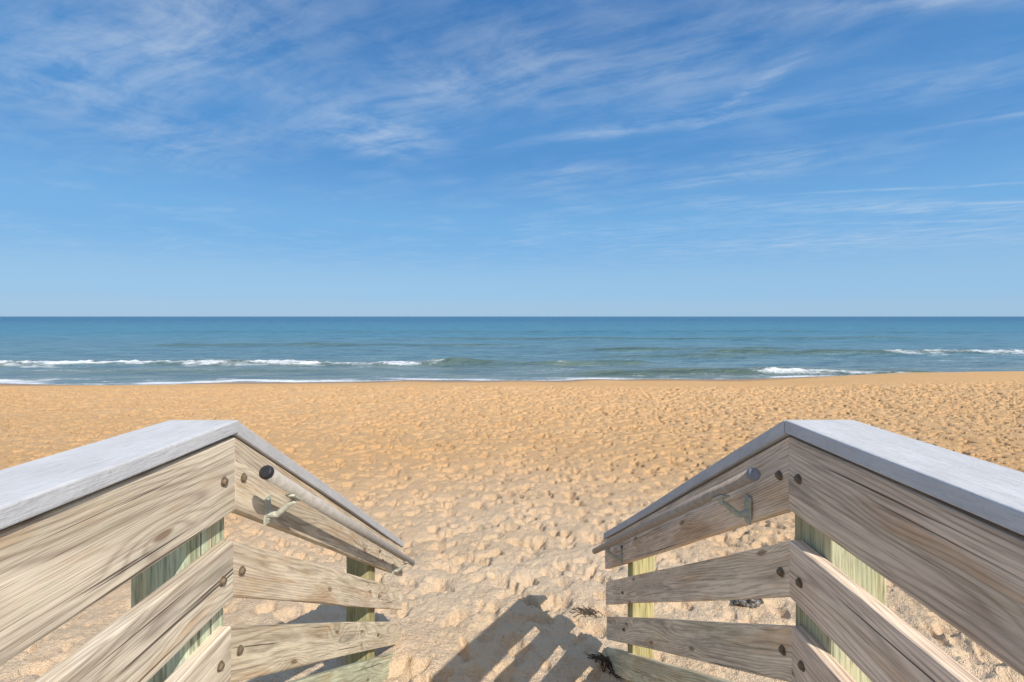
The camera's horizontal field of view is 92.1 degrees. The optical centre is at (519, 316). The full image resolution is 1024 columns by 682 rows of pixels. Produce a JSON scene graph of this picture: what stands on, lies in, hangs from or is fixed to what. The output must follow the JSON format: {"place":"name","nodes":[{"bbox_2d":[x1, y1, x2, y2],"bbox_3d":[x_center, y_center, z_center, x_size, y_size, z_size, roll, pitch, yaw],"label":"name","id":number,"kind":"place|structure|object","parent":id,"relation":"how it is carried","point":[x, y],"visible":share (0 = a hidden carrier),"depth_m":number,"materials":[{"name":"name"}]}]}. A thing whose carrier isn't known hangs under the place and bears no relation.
{"place":"outdoors","nodes":[
{"label":"outdoors","id":0,"kind":"place"},
{"bbox_2d":[0,371,1023,681],"bbox_3d":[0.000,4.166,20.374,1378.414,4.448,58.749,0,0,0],"label":"sand beach","id":1,"kind":"structure","parent":0,"point":[498,507],"depth_m":9.37,"materials":[{"name":"beige sand"}]},
{"bbox_2d":[569,605,602,622],"bbox_3d":[0.526,2.329,3.835,0.288,0.104,0.252,0,0,0],"label":"seaweed clump","id":2,"kind":"object","parent":1,"relation":"on","point":[586,611],"visible":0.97,"depth_m":3.82,"materials":[{"name":"brown plant"}]},
{"bbox_2d":[584,651,618,677],"bbox_3d":[0.544,2.286,3.260,0.286,0.074,0.146,0,0,39],"label":"seaweed clump","id":3,"kind":"object","parent":1,"relation":"on","point":[601,657],"visible":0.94,"depth_m":3.24,"materials":[{"name":"black plant"}]},
{"bbox_2d":[733,599,763,608],"bbox_3d":[1.866,2.317,4.063,0.242,0.189,0.255,0,0,0],"label":"stone","id":4,"kind":"object","parent":1,"relation":"on","point":[753,603],"visible":0.4,"depth_m":3.98,"materials":[{"name":"grey stone"}]},
{"bbox_2d":[0,316,1023,384],"bbox_3d":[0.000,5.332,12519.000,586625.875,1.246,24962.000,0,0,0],"label":"sea","id":5,"kind":"structure","parent":0,"point":[105,350],"depth_m":87.55,"materials":[{"name":"liquid"}]},
{"bbox_2d":[0,0,1023,315],"label":"sky","id":6,"kind":"structure","parent":0,"point":[158,157],"materials":[{"name":"blue"}]},
{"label":"boardwalk","id":7,"kind":"structure","parent":0,"visible":0},
{"bbox_2d":[0,420,414,681],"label":"wooden railing","id":8,"kind":"object","parent":7,"relation":"attached to","point":[146,510],"visible":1,"depth_m":1.20,"materials":[{"name":"beige wood"}]},
{"bbox_2d":[592,420,1023,681],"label":"wooden railing","id":9,"kind":"object","parent":7,"relation":"attached to","point":[938,531],"visible":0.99,"depth_m":1.21,"materials":[{"name":"beige wood"}]}
]}

